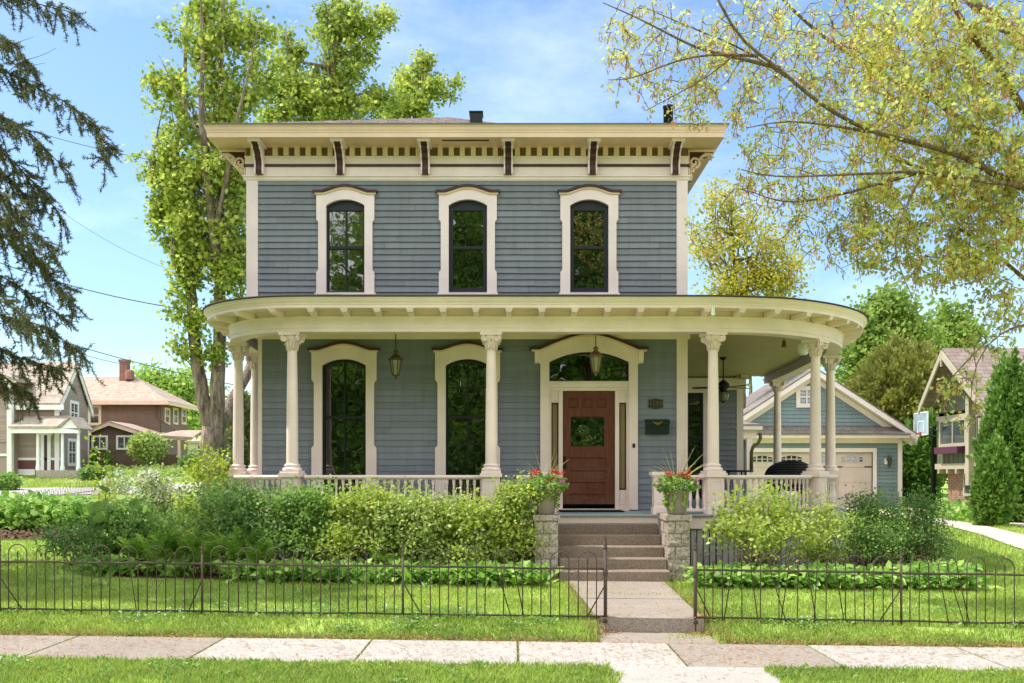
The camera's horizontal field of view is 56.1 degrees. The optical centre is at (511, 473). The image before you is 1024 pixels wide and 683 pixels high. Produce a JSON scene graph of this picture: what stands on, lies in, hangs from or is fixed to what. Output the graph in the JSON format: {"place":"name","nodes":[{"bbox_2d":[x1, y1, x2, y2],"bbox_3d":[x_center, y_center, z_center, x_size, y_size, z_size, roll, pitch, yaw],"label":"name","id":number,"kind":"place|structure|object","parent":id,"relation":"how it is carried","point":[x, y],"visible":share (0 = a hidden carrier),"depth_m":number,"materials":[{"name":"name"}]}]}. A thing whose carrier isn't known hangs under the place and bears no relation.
{"place":"outdoors","nodes":[
{"label":"outdoors","id":0,"kind":"place"},
{"bbox_2d":[0,263,179,308],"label":"utility wire","id":1,"kind":"object","parent":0,"point":[95,291],"visible":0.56,"depth_m":32.91,"materials":[{"name":"black paint"}]},
{"bbox_2d":[0,482,200,494],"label":"road","id":2,"kind":"structure","parent":0,"point":[21,490],"depth_m":46.56,"materials":[{"name":"asphalt"}]},
{"bbox_2d":[82,427,122,554],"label":"tall weed","id":3,"kind":"object","parent":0,"point":[107,494],"visible":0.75,"depth_m":16.98,"materials":[{"name":"green plant"}]},
{"bbox_2d":[19,472,197,487],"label":"lawn grass","id":4,"kind":"structure","parent":0,"point":[44,483],"depth_m":52.27,"materials":[{"name":"plant"}]},
{"bbox_2d":[0,635,840,668],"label":"sidewalk aggregate slabs","id":5,"kind":"structure","parent":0,"point":[152,648],"depth_m":9.70,"materials":[{"name":"beige concrete"}]},
{"bbox_2d":[0,652,1023,682],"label":"verge grass","id":6,"kind":"structure","parent":0,"point":[79,671],"depth_m":8.51,"materials":[{"name":"plant"}]},
{"bbox_2d":[0,473,1023,682],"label":"ground","id":7,"kind":"structure","parent":0,"point":[68,574],"depth_m":12.21,"materials":[{"name":"plant"}]},
{"bbox_2d":[0,471,23,489],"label":"bush","id":8,"kind":"object","parent":7,"relation":"on","point":[9,480],"visible":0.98,"depth_m":46.73,"materials":[{"name":"green plant"}]},
{"bbox_2d":[0,362,93,478],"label":"tan house","id":9,"kind":"structure","parent":7,"relation":"on","point":[55,444],"depth_m":55.94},
{"bbox_2d":[68,438,76,465],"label":"window","id":10,"kind":"structure","parent":9,"relation":"in","point":[74,441],"depth_m":58.00,"materials":[{"name":"white paint"}]},
{"bbox_2d":[70,400,78,416],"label":"window","id":11,"kind":"structure","parent":9,"relation":"in","point":[74,403],"depth_m":58.37,"materials":[{"name":"white paint"}]},
{"bbox_2d":[0,0,123,423],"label":"spruce tree","id":12,"kind":"object","parent":7,"relation":"on","point":[23,325],"visible":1,"depth_m":12.58,"materials":[{"name":"plant"}]},
{"bbox_2d":[0,536,123,577],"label":"corner lawn grass","id":13,"kind":"structure","parent":7,"relation":"on","point":[27,546],"depth_m":16.55,"materials":[{"name":"plant"}]},
{"bbox_2d":[13,483,114,498],"bbox_3d":[-14.600,0.796,32.500,0.021,1.044,17.337,0,0,-11],"label":"hoop fence","id":14,"kind":"object","parent":7,"relation":"on","point":[92,490],"visible":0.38,"depth_m":31.77,"materials":[{"name":"metal"}]},
{"bbox_2d":[76,464,106,480],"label":"dark bush","id":15,"kind":"object","parent":7,"relation":"on","point":[83,473],"visible":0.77,"depth_m":53.05,"materials":[{"name":"green plant"}]},
{"bbox_2d":[0,526,214,553],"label":"mulch strip","id":16,"kind":"object","parent":7,"relation":"on","point":[34,535],"visible":0.03,"depth_m":21.00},
{"bbox_2d":[0,526,188,539],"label":"wood chips","id":17,"kind":"object","parent":16,"relation":"on","point":[8,535],"visible":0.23,"depth_m":20.94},
{"bbox_2d":[0,489,200,530],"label":"leafy hedge","id":18,"kind":"object","parent":16,"relation":"on","point":[30,508],"visible":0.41,"depth_m":22.14,"materials":[{"name":"green plant"}]},
{"bbox_2d":[91,461,196,532],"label":"white flowering shrub","id":19,"kind":"object","parent":16,"relation":"on","point":[152,483],"visible":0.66,"depth_m":17.86,"materials":[{"name":"green plant"}]},
{"bbox_2d":[85,463,185,476],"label":"foundation planting","id":20,"kind":"object","parent":7,"relation":"on","point":[171,469],"visible":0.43,"depth_m":57.00,"materials":[{"name":"green plant"}]},
{"bbox_2d":[84,359,201,466],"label":"brown house","id":21,"kind":"structure","parent":7,"relation":"on","point":[126,402],"depth_m":65.98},
{"bbox_2d":[89,405,100,424],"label":"window","id":22,"kind":"structure","parent":21,"relation":"in","point":[97,418],"depth_m":65.94,"materials":[{"name":"paint"}]},
{"bbox_2d":[91,435,107,449],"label":"window","id":23,"kind":"structure","parent":21,"relation":"in","point":[99,442],"depth_m":61.93,"materials":[{"name":"white paint"}]},
{"bbox_2d":[116,435,131,449],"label":"window","id":24,"kind":"structure","parent":21,"relation":"in","point":[124,443],"depth_m":61.93,"materials":[{"name":"white paint"}]},
{"bbox_2d":[125,429,172,465],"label":"round shrub","id":25,"kind":"object","parent":7,"relation":"on","point":[138,443],"visible":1,"depth_m":59.43,"materials":[{"name":"green plant"}]},
{"bbox_2d":[69,552,244,579],"bbox_3d":[-5.337,1.436,14.745,3.089,0.440,0.949,0,0,6],"label":"hosta border","id":26,"kind":"object","parent":7,"relation":"on","point":[170,570],"visible":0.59,"depth_m":14.64,"materials":[{"name":"green plant"}]},
{"bbox_2d":[135,525,181,570],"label":"fern","id":27,"kind":"object","parent":26,"relation":"on","point":[166,541],"visible":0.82,"depth_m":14.69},
{"bbox_2d":[157,526,211,568],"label":"fern","id":28,"kind":"object","parent":26,"relation":"on","point":[177,543],"visible":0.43,"depth_m":14.78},
{"bbox_2d":[128,357,209,452],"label":"broadleaf tree","id":29,"kind":"object","parent":7,"relation":"on","point":[179,385],"visible":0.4,"depth_m":90.79,"materials":[{"name":"green plant"}]},
{"bbox_2d":[177,451,199,469],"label":"round shrub","id":30,"kind":"object","parent":7,"relation":"on","point":[181,463],"visible":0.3,"depth_m":59.47,"materials":[{"name":"green plant"}]},
{"bbox_2d":[121,0,286,495],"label":"maple tree","id":31,"kind":"object","parent":7,"relation":"on","point":[176,183],"visible":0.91,"depth_m":28.52,"materials":[{"name":"green plant"}]},
{"bbox_2d":[226,390,250,468],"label":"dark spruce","id":32,"kind":"object","parent":7,"relation":"on","point":[247,411],"visible":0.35,"depth_m":46.75,"materials":[{"name":"green plant"}]},
{"bbox_2d":[69,555,502,580],"bbox_3d":[-3.575,1.536,16.250,7.850,0.214,3.500,0,0,0],"label":"planting bed","id":33,"kind":"object","parent":7,"relation":"on","point":[198,575],"visible":0.08,"depth_m":14.79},
{"bbox_2d":[29,504,131,571],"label":"dark shrub","id":34,"kind":"object","parent":33,"relation":"on","point":[67,538],"visible":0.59,"depth_m":15.44,"materials":[{"name":"green plant"}]},
{"bbox_2d":[85,485,155,557],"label":"broad leaf plant","id":35,"kind":"object","parent":33,"relation":"on","point":[92,507],"visible":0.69,"depth_m":15.49,"materials":[{"name":"green plant"}]},
{"bbox_2d":[59,488,197,558],"bbox_3d":[-6.377,0.899,15.791,2.263,1.294,1.682,0,0,0],"label":"dark shrub","id":36,"kind":"object","parent":33,"relation":"on","point":[158,523],"visible":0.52,"depth_m":15.48,"materials":[{"name":"green plant"}]},
{"bbox_2d":[111,536,152,565],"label":"fern","id":37,"kind":"object","parent":33,"relation":"on","point":[134,544],"visible":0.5,"depth_m":14.82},
{"bbox_2d":[163,436,236,552],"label":"golden shrub","id":38,"kind":"object","parent":33,"relation":"on","point":[198,471],"visible":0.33,"depth_m":17.46,"materials":[{"name":"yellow plant"}]},
{"bbox_2d":[178,532,223,572],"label":"fern","id":39,"kind":"object","parent":33,"relation":"on","point":[208,546],"visible":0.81,"depth_m":14.50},
{"bbox_2d":[201,522,258,562],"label":"fern","id":40,"kind":"object","parent":33,"relation":"on","point":[234,544],"visible":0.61,"depth_m":14.62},
{"bbox_2d":[166,468,315,570],"bbox_3d":[-4.349,0.749,15.345,2.234,1.679,1.757,0,0,18],"label":"front shrub","id":41,"kind":"object","parent":33,"relation":"on","point":[228,504],"visible":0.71,"depth_m":15.16,"materials":[{"name":"green plant"}]},
{"bbox_2d":[241,537,275,571],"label":"fern","id":42,"kind":"object","parent":33,"relation":"on","point":[266,545],"visible":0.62,"depth_m":14.45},
{"bbox_2d":[236,473,367,561],"bbox_3d":[-3.368,0.794,15.447,2.190,1.608,1.791,0,0,0],"label":"front shrub","id":43,"kind":"object","parent":33,"relation":"on","point":[295,503],"visible":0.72,"depth_m":15.16,"materials":[{"name":"green plant"}]},
{"bbox_2d":[300,474,428,563],"bbox_3d":[-2.358,0.812,15.300,2.273,1.613,1.643,0,0,0],"label":"front shrub","id":44,"kind":"object","parent":33,"relation":"on","point":[350,505],"visible":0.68,"depth_m":14.99,"materials":[{"name":"green plant"}]},
{"bbox_2d":[369,548,406,564],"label":"fern","id":45,"kind":"object","parent":33,"relation":"on","point":[382,556],"visible":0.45,"depth_m":14.68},
{"bbox_2d":[350,479,476,565],"bbox_3d":[-1.503,0.866,15.137,2.073,1.567,1.660,0,0,0],"label":"front shrub","id":46,"kind":"object","parent":33,"relation":"on","point":[407,513],"visible":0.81,"depth_m":14.82,"materials":[{"name":"green plant"}]},
{"bbox_2d":[415,488,532,564],"bbox_3d":[-0.631,0.925,15.153,1.710,1.447,1.688,0,0,-31],"label":"front shrub","id":47,"kind":"object","parent":33,"relation":"on","point":[477,516],"visible":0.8,"depth_m":14.87,"materials":[{"name":"green plant"}]},
{"bbox_2d":[477,468,556,563],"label":"front shrub","id":48,"kind":"object","parent":33,"relation":"on","point":[528,528],"visible":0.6,"depth_m":15.03,"materials":[{"name":"green plant"}]},
{"bbox_2d":[0,535,607,629],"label":"iron fence","id":49,"kind":"object","parent":7,"relation":"on","point":[541,568],"visible":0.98,"depth_m":10.99,"materials":[{"name":"metal"}]},
{"bbox_2d":[249,0,416,122],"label":"maple tree","id":50,"kind":"object","parent":7,"relation":"on","point":[348,26],"visible":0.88,"depth_m":34.66,"materials":[{"name":"green plant"}]},
{"bbox_2d":[223,553,563,587],"bbox_3d":[-1.777,1.464,14.326,5.079,0.477,1.310,0,0,0],"label":"hosta border","id":51,"kind":"object","parent":7,"relation":"on","point":[492,577],"visible":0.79,"depth_m":14.07,"materials":[{"name":"green plant"}]},
{"bbox_2d":[374,41,471,118],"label":"maple tree","id":52,"kind":"object","parent":7,"relation":"on","point":[427,88],"visible":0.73,"depth_m":40.60,"materials":[{"name":"green plant"}]},
{"bbox_2d":[0,609,1023,646],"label":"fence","id":53,"kind":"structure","parent":7,"relation":"on","point":[37,620],"depth_m":10.66,"materials":[{"name":"plant"}]},
{"bbox_2d":[0,582,1023,647],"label":"dry edge grass","id":54,"kind":"structure","parent":7,"relation":"on","point":[575,639],"depth_m":10.36,"materials":[{"name":"plant"}]},
{"bbox_2d":[0,606,1023,681],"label":"lawn weeds","id":55,"kind":"object","parent":7,"relation":"on","point":[446,615],"visible":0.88,"depth_m":8.86,"materials":[{"name":"green plant"}]},
{"bbox_2d":[0,581,1023,682],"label":"clover","id":56,"kind":"object","parent":7,"relation":"on","point":[405,619],"depth_m":11.14,"materials":[{"name":"plant"}]},
{"bbox_2d":[201,104,868,569],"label":"house","id":57,"kind":"structure","parent":7,"relation":"on","point":[493,276],"depth_m":17.77,"materials":[{"name":"blue"}]},
{"bbox_2d":[307,341,379,495],"bbox_3d":[-3.105,-0.962,17.770,1.320,2.944,0.200,0,0,0],"label":"window","id":58,"kind":"structure","parent":57,"relation":"in","point":[343,373],"depth_m":17.82,"materials":[{"name":"beige paint"}]},
{"bbox_2d":[312,184,377,294],"bbox_3d":[-3.080,-4.317,17.770,1.190,2.029,0.200,0,0,0],"label":"window","id":59,"kind":"structure","parent":57,"relation":"in","point":[345,213],"depth_m":17.81,"materials":[{"name":"beige paint"}]},
{"bbox_2d":[388,334,403,379],"bbox_3d":[-2.059,-2.124,17.000,0.280,0.928,0.280,0,0,0],"label":"hanging lantern","id":60,"kind":"object","parent":57,"relation":"hanging from","point":[395,359],"visible":0.85,"depth_m":16.94,"materials":[{"name":"brown metal"}]},
{"bbox_2d":[435,184,499,294],"bbox_3d":[-0.816,-4.317,17.770,1.190,2.029,0.200,0,0,0],"label":"window","id":61,"kind":"structure","parent":57,"relation":"in","point":[467,212],"depth_m":17.81,"materials":[{"name":"beige paint"}]},
{"bbox_2d":[432,341,502,500],"bbox_3d":[-0.821,-0.962,17.770,1.320,2.944,0.200,0,0,0],"label":"window","id":62,"kind":"structure","parent":57,"relation":"in","point":[460,367],"depth_m":17.86,"materials":[{"name":"beige paint"}]},
{"bbox_2d":[563,391,614,503],"bbox_3d":[1.424,-0.478,17.796,0.964,2.093,0.139,0,0,0],"label":"front door","id":63,"kind":"structure","parent":57,"relation":"in","point":[588,416],"depth_m":17.82,"materials":[{"name":"red wood"}]},
{"bbox_2d":[557,184,621,294],"bbox_3d":[1.429,-4.317,17.770,1.190,2.029,0.200,0,0,0],"label":"window","id":64,"kind":"structure","parent":57,"relation":"in","point":[588,212],"depth_m":17.81,"materials":[{"name":"beige paint"}]},
{"bbox_2d":[558,510,624,511],"bbox_3d":[1.425,0.674,17.325,1.150,0.024,0.550,0,0,0],"label":"doormat","id":65,"kind":"object","parent":57,"relation":"on","point":[591,511],"visible":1,"depth_m":17.18,"materials":[{"name":"rubber"}]},
{"bbox_2d":[588,334,603,375],"bbox_3d":[1.483,-2.154,17.000,0.280,0.868,0.280,0,0,0],"label":"hanging lantern","id":66,"kind":"object","parent":57,"relation":"hanging from","point":[595,356],"visible":0.86,"depth_m":16.94,"materials":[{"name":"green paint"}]},
{"bbox_2d":[648,398,662,408],"bbox_3d":[2.660,-1.291,17.765,0.287,0.200,0.026,0,0,0],"label":"house number plaque","id":67,"kind":"object","parent":57,"relation":"attached to","point":[655,403],"visible":1,"depth_m":17.76,"materials":[{"name":"brown metal"}]},
{"bbox_2d":[644,419,669,434],"bbox_3d":[2.677,-0.864,17.704,0.454,0.285,0.143,0,0,0],"label":"mailbox","id":68,"kind":"object","parent":57,"relation":"attached to","point":[656,426],"visible":1,"depth_m":17.66,"materials":[{"name":"green metal"}]},
{"bbox_2d":[688,390,707,497],"bbox_3d":[4.871,-0.814,25.590,0.721,2.948,0.080,0,0,0],"label":"window","id":69,"kind":"structure","parent":57,"relation":"in","point":[697,399],"depth_m":25.62,"materials":[{"name":"glass"}]},
{"bbox_2d":[692,357,749,402],"bbox_3d":[4.702,-2.079,21.459,1.331,1.019,1.280,0,0,0],"label":"ceiling fan","id":70,"kind":"object","parent":57,"relation":"hanging from","point":[723,385],"visible":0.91,"depth_m":21.33,"materials":[{"name":"brown metal"}]},
{"bbox_2d":[765,460,807,506],"bbox_3d":[5.299,0.221,18.393,0.910,0.943,0.795,0,0,8],"label":"wicker chair","id":71,"kind":"object","parent":57,"relation":"on","point":[791,467],"visible":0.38,"depth_m":18.04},
{"bbox_2d":[532,513,559,578],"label":"stone pier","id":72,"kind":"structure","parent":7,"relation":"on","point":[550,522],"depth_m":14.99,"materials":[{"name":"stone"}]},
{"bbox_2d":[507,447,569,519],"bbox_3d":[0.411,0.151,15.170,1.011,1.167,0.715,0,0,0],"label":"planter","id":73,"kind":"object","parent":72,"relation":"on","point":[547,500],"visible":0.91,"depth_m":15.04,"materials":[{"name":"green plant"}]},
{"bbox_2d":[558,523,669,581],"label":"front steps","id":74,"kind":"structure","parent":7,"relation":"on","point":[634,551],"depth_m":15.28,"materials":[{"name":"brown concrete"}]},
{"bbox_2d":[657,513,691,580],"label":"stone pier","id":75,"kind":"structure","parent":7,"relation":"on","point":[673,532],"depth_m":14.99,"materials":[{"name":"stone"}]},
{"bbox_2d":[650,445,706,514],"bbox_3d":[2.602,0.093,15.143,0.963,1.108,0.704,0,0,0],"label":"planter","id":76,"kind":"object","parent":75,"relation":"on","point":[675,501],"visible":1,"depth_m":15.03,"materials":[{"name":"green plant"}]},
{"bbox_2d":[688,172,815,408],"bbox_3d":[9.485,-5.715,39.938,6.780,14.278,4.042,0,0,0],"label":"young leaf tree","id":77,"kind":"object","parent":7,"relation":"on","point":[768,281],"visible":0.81,"depth_m":39.68,"materials":[{"name":"yellow plant"}]},
{"bbox_2d":[594,0,1023,433],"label":"maple tree","id":78,"kind":"object","parent":7,"relation":"on","point":[937,175],"visible":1,"depth_m":12.65,"materials":[{"name":"yellow plant"}]},
{"bbox_2d":[743,369,916,506],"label":"garage","id":79,"kind":"structure","parent":7,"relation":"on","point":[869,437],"depth_m":37.97,"materials":[{"name":"teal"}]},
{"bbox_2d":[796,386,809,407],"bbox_3d":[11.653,-3.029,37.950,0.840,0.848,0.060,0,0,0],"label":"window","id":80,"kind":"structure","parent":79,"relation":"in","point":[806,394],"depth_m":37.93,"materials":[{"name":"beige paint"}]},
{"bbox_2d":[753,452,872,506],"bbox_3d":[11.696,0.358,38.080,5.293,2.404,0.080,0,0,0],"label":"garage door","id":81,"kind":"structure","parent":79,"relation":"in","point":[855,468],"depth_m":38.06,"materials":[{"name":"beige paint"}]},
{"bbox_2d":[679,560,990,591],"bbox_3d":[4.833,1.549,14.431,4.640,0.467,1.258,0,0,0],"label":"hosta border","id":82,"kind":"object","parent":7,"relation":"on","point":[803,580],"visible":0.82,"depth_m":14.16,"materials":[{"name":"green plant"}]},
{"bbox_2d":[693,536,1023,630],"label":"iron fence","id":83,"kind":"object","parent":7,"relation":"on","point":[695,576],"visible":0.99,"depth_m":10.96,"materials":[{"name":"metal"}]},
{"bbox_2d":[820,272,953,385],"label":"broadleaf tree","id":84,"kind":"object","parent":7,"relation":"on","point":[886,309],"visible":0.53,"depth_m":59.03,"materials":[{"name":"green plant"}]},
{"bbox_2d":[844,327,947,486],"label":"broadleaf tree","id":85,"kind":"object","parent":7,"relation":"on","point":[890,378],"visible":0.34,"depth_m":48.44,"materials":[{"name":"plant"}]},
{"bbox_2d":[902,418,926,503],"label":"arborvitae","id":86,"kind":"object","parent":7,"relation":"on","point":[906,466],"visible":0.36,"depth_m":41.21,"materials":[{"name":"green plant"}]},
{"bbox_2d":[912,411,936,501],"bbox_3d":[16.378,-0.491,38.271,0.922,3.884,1.434,0,0,42],"label":"basketball hoop","id":87,"kind":"object","parent":7,"relation":"on","point":[921,424],"visible":0.69,"depth_m":38.43,"materials":[{"name":"black paint"}]},
{"bbox_2d":[907,407,945,501],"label":"arborvitae","id":88,"kind":"object","parent":7,"relation":"on","point":[922,462],"visible":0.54,"depth_m":40.64,"materials":[{"name":"green plant"}]},
{"bbox_2d":[897,558,983,572],"bbox_3d":[6.839,1.563,15.286,1.481,0.446,1.129,0,0,-28],"label":"hosta border","id":89,"kind":"object","parent":7,"relation":"on","point":[953,566],"visible":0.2,"depth_m":15.13,"materials":[{"name":"green plant"}]},
{"bbox_2d":[929,499,971,521],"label":"ground cover","id":90,"kind":"object","parent":7,"relation":"on","point":[961,510],"visible":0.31,"depth_m":28.01,"materials":[{"name":"green plant"}]},
{"bbox_2d":[917,292,997,354],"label":"broadleaf tree","id":91,"kind":"object","parent":7,"relation":"on","point":[958,323],"visible":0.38,"depth_m":63.18,"materials":[{"name":"green plant"}]},
{"bbox_2d":[918,348,1023,502],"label":"craftsman house","id":92,"kind":"structure","parent":7,"relation":"on","point":[953,448],"depth_m":34.17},
{"bbox_2d":[939,416,964,446],"bbox_3d":[15.920,-1.490,34.700,0.060,1.040,2.140,0,0,0],"label":"window","id":93,"kind":"structure","parent":92,"relation":"in","point":[950,435],"depth_m":34.81,"materials":[{"name":"beige paint"}]},
{"bbox_2d":[965,429,1021,526],"bbox_3d":[12.649,0.216,25.193,1.330,2.800,1.270,0,0,-40],"label":"arborvitae","id":94,"kind":"object","parent":7,"relation":"on","point":[994,496],"visible":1,"depth_m":24.92,"materials":[{"name":"green plant"}]},
{"bbox_2d":[965,336,1023,521],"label":"arborvitae","id":95,"kind":"object","parent":7,"relation":"on","point":[1000,417],"visible":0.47,"depth_m":26.73,"materials":[{"name":"green plant"}]},
{"bbox_2d":[1010,363,1023,522],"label":"arborvitae","id":96,"kind":"object","parent":7,"relation":"on","point":[1018,451],"visible":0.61,"depth_m":26.23,"materials":[{"name":"green plant"}]},
{"bbox_2d":[0,0,1023,400],"label":"sky","id":97,"kind":"structure","parent":0,"point":[522,61],"materials":[{"name":"blue"}]},
{"bbox_2d":[1,565,1023,682],"bbox_3d":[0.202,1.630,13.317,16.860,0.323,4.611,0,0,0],"label":"lawn grass","id":98,"kind":"structure","parent":0,"point":[832,604],"depth_m":12.67,"materials":[{"name":"plant"}]},
{"bbox_2d":[188,638,1023,671],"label":"sidewalk","id":99,"kind":"structure","parent":0,"point":[489,652],"depth_m":9.68,"materials":[{"name":"concrete"}]},
{"bbox_2d":[0,581,1023,682],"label":"fallen litter","id":100,"kind":"object","parent":99,"relation":"on","point":[702,632],"visible":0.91,"depth_m":9.88,"materials":[{"name":"plant"}]},
{"bbox_2d":[196,641,835,666],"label":"sidewalk joints","id":101,"kind":"object","parent":99,"relation":"on","point":[518,652],"visible":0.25,"depth_m":9.67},
{"bbox_2d":[27,591,1011,668],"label":"joint grass","id":102,"kind":"structure","parent":101,"relation":"on","point":[693,634],"depth_m":10.29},
{"bbox_2d":[570,581,719,643],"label":"front path","id":103,"kind":"structure","parent":0,"point":[660,625],"depth_m":11.36,"materials":[{"name":"beige concrete"}]},
{"bbox_2d":[609,666,779,682],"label":"verge path","id":104,"kind":"structure","parent":0,"point":[642,674],"depth_m":8.66,"materials":[{"name":"concrete"}]},
{"bbox_2d":[690,554,907,583],"bbox_3d":[5.463,1.645,16.072,6.074,0.132,3.076,0,0,-32],"label":"planting bed by drive","id":105,"kind":"object","parent":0,"point":[851,558],"visible":0.02,"depth_m":17.75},
{"bbox_2d":[700,480,847,566],"bbox_3d":[4.060,0.895,15.027,2.318,1.621,1.551,0,0,0],"label":"twiggy shrub","id":106,"kind":"object","parent":105,"relation":"on","point":[769,526],"visible":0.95,"depth_m":14.85,"materials":[{"name":"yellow plant"}]},
{"bbox_2d":[786,482,857,566],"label":"twiggy shrub","id":107,"kind":"object","parent":105,"relation":"on","point":[820,549],"visible":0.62,"depth_m":15.42,"materials":[{"name":"green plant"}]},
{"bbox_2d":[829,482,932,568],"bbox_3d":[6.114,0.905,16.011,1.799,1.606,1.796,0,0,0],"label":"dark shrub","id":108,"kind":"object","parent":105,"relation":"on","point":[881,536],"visible":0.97,"depth_m":15.90,"materials":[{"name":"green plant"}]},
{"bbox_2d":[884,480,963,564],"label":"dark shrub","id":109,"kind":"object","parent":105,"relation":"on","point":[922,514],"visible":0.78,"depth_m":16.29,"materials":[{"name":"green plant"}]},
{"bbox_2d":[843,511,1023,584],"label":"side lawn grass","id":110,"kind":"structure","parent":0,"point":[1017,561],"depth_m":19.25,"materials":[{"name":"plant"}]},
{"bbox_2d":[844,507,1023,548],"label":"driveway","id":111,"kind":"structure","parent":0,"point":[1011,538],"depth_m":22.89,"materials":[{"name":"concrete"}]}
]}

